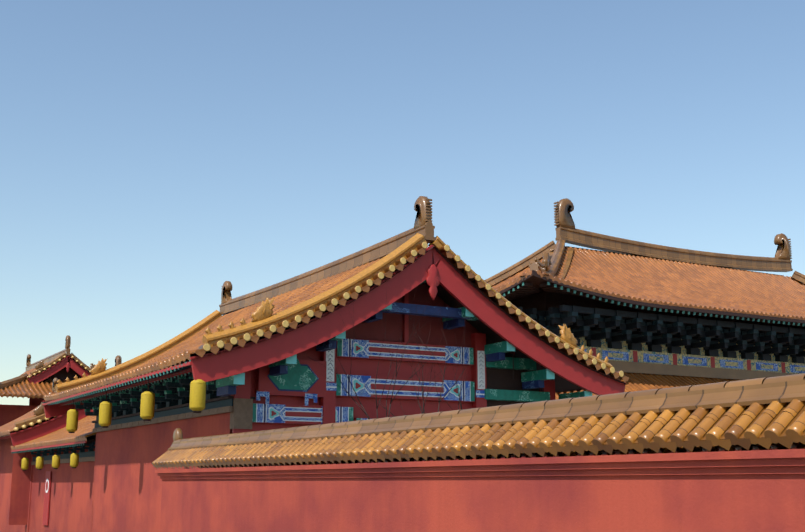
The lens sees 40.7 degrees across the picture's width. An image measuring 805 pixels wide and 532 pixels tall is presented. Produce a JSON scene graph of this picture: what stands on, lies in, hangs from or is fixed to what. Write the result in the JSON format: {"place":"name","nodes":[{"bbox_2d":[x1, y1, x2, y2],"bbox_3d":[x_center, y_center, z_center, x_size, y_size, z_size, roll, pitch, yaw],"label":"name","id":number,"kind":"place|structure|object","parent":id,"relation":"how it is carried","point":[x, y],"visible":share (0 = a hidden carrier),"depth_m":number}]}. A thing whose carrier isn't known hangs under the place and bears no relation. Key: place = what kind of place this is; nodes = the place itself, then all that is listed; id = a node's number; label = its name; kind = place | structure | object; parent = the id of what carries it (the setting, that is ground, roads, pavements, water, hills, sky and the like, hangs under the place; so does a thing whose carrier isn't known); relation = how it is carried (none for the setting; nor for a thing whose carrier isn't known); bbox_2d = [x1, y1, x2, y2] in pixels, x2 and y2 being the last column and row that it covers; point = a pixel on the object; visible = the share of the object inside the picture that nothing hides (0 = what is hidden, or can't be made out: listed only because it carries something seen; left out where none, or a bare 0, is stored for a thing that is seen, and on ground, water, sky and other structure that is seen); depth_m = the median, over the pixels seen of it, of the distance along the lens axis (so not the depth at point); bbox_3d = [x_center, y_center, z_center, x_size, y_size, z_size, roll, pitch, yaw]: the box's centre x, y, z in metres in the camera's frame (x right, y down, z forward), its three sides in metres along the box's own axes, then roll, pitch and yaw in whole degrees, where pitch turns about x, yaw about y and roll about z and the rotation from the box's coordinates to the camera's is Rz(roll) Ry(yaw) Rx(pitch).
{"place":"outdoors","nodes":[
{"label":"outdoors","id":0,"kind":"place"},
{"bbox_2d":[0,373,37,439],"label":"hall body","id":1,"kind":"structure","parent":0,"point":[9,413],"depth_m":81.70},
{"bbox_2d":[0,407,50,436],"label":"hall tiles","id":2,"kind":"object","parent":1,"relation":"on","point":[7,428],"visible":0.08,"depth_m":56.27},
{"bbox_2d":[0,379,70,398],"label":"tiled roof","id":3,"kind":"structure","parent":1,"relation":"attached to","point":[27,389],"depth_m":80.68},
{"bbox_2d":[28,355,90,405],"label":"hall upper gable","id":4,"kind":"structure","parent":1,"relation":"on","point":[68,366],"depth_m":84.13},
{"bbox_2d":[19,357,88,382],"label":"roof eave tiles","id":5,"kind":"object","parent":4,"relation":"on","point":[29,371],"visible":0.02,"depth_m":89.92},
{"bbox_2d":[25,335,94,377],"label":"hall upper ridges","id":6,"kind":"object","parent":5,"relation":"on","point":[39,366],"visible":0.75,"depth_m":84.60},
{"bbox_2d":[0,438,95,531],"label":"hall walls","id":7,"kind":"structure","parent":0,"point":[6,460],"depth_m":53.02},
{"bbox_2d":[13,355,121,430],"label":"hall ridges","id":8,"kind":"object","parent":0,"point":[39,413],"visible":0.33,"depth_m":48.34},
{"bbox_2d":[91,412,251,531],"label":"hall walls","id":9,"kind":"structure","parent":0,"point":[127,487],"depth_m":32.39},
{"bbox_2d":[92,396,254,432],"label":"beam","id":10,"kind":"structure","parent":9,"relation":"on","point":[219,405],"depth_m":29.69},
{"bbox_2d":[43,360,230,419],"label":"roof eaves","id":11,"kind":"object","parent":10,"relation":"on","point":[169,387],"visible":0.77,"depth_m":29.98},
{"bbox_2d":[44,256,623,400],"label":"hall roof tiles","id":12,"kind":"object","parent":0,"point":[181,351],"visible":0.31,"depth_m":33.00},
{"bbox_2d":[43,196,628,398],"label":"hall ridges","id":13,"kind":"object","parent":12,"relation":"on","point":[399,251],"visible":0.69,"depth_m":28.70},
{"bbox_2d":[512,352,541,390],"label":"hanging gable chains","id":14,"kind":"object","parent":13,"relation":"attached to","point":[513,366],"visible":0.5,"depth_m":29.55},
{"bbox_2d":[43,245,625,417],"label":"hall bargeboards","id":15,"kind":"object","parent":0,"point":[427,266],"visible":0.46,"depth_m":27.57},
{"bbox_2d":[45,246,626,401],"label":"hall roof soffit","id":16,"kind":"structure","parent":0,"point":[451,301],"depth_m":29.94},
{"bbox_2d":[66,379,205,432],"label":"lanterns","id":17,"kind":"object","parent":16,"relation":"hanging from","point":[197,396],"visible":1,"depth_m":27.43},
{"bbox_2d":[0,0,804,404],"label":"sky","id":18,"kind":"structure","parent":0,"point":[155,155]},
{"bbox_2d":[216,280,591,466],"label":"gable wall","id":19,"kind":"structure","parent":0,"point":[297,390],"depth_m":28.41},
{"bbox_2d":[155,449,804,531],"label":"wall","id":20,"kind":"structure","parent":0,"point":[746,491],"depth_m":12.65},
{"bbox_2d":[152,399,804,468],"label":"wall roof tiles","id":21,"kind":"object","parent":20,"relation":"on","point":[772,425],"visible":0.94,"depth_m":12.06},
{"bbox_2d":[167,373,804,450],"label":"wall ridge cap","id":22,"kind":"structure","parent":21,"relation":"on","point":[769,390],"depth_m":12.41},
{"bbox_2d":[555,372,738,399],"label":"hall roof","id":23,"kind":"structure","parent":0,"point":[638,382],"depth_m":60.69},
{"label":"ground","id":24,"kind":"structure","parent":0,"visible":0},
{"bbox_2d":[1,409,92,524],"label":"gate building","id":25,"kind":"structure","parent":24,"relation":"on","point":[19,497],"depth_m":48.29},
{"bbox_2d":[11,435,95,531],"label":"annex","id":26,"kind":"object","parent":24,"relation":"on","point":[71,497],"visible":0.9,"depth_m":42.82},
{"bbox_2d":[42,471,51,524],"bbox_3d":[-14.883,9.706,45.385,0.061,2.200,0.900,6,-13,-29],"label":"door sign","id":27,"kind":"object","parent":26,"relation":"attached to","point":[46,497],"visible":1,"depth_m":45.29},
{"bbox_2d":[21,446,78,470],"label":"lanterns","id":28,"kind":"object","parent":26,"relation":"hanging from","point":[74,460],"visible":0.96,"depth_m":41.54},
{"bbox_2d":[11,416,95,449],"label":"annex tiles","id":29,"kind":"object","parent":26,"relation":"on","point":[86,426],"visible":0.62,"depth_m":43.21},
{"bbox_2d":[303,238,476,462],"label":"bare shrub twigs","id":30,"kind":"object","parent":24,"relation":"on","point":[439,401],"visible":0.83,"depth_m":26.62},
{"bbox_2d":[557,360,796,456],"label":"hall body","id":31,"kind":"structure","parent":24,"relation":"on","point":[671,370],"depth_m":62.65},
{"bbox_2d":[499,246,804,373],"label":"roof eaves","id":32,"kind":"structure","parent":31,"relation":"on","point":[614,328],"depth_m":61.37},
{"bbox_2d":[491,246,804,319],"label":"hall roof tiles","id":33,"kind":"object","parent":32,"relation":"on","point":[660,282],"visible":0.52,"depth_m":68.13},
{"bbox_2d":[484,198,804,286],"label":"hall ridges","id":34,"kind":"object","parent":33,"relation":"on","point":[551,252],"visible":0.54,"depth_m":70.67}
]}

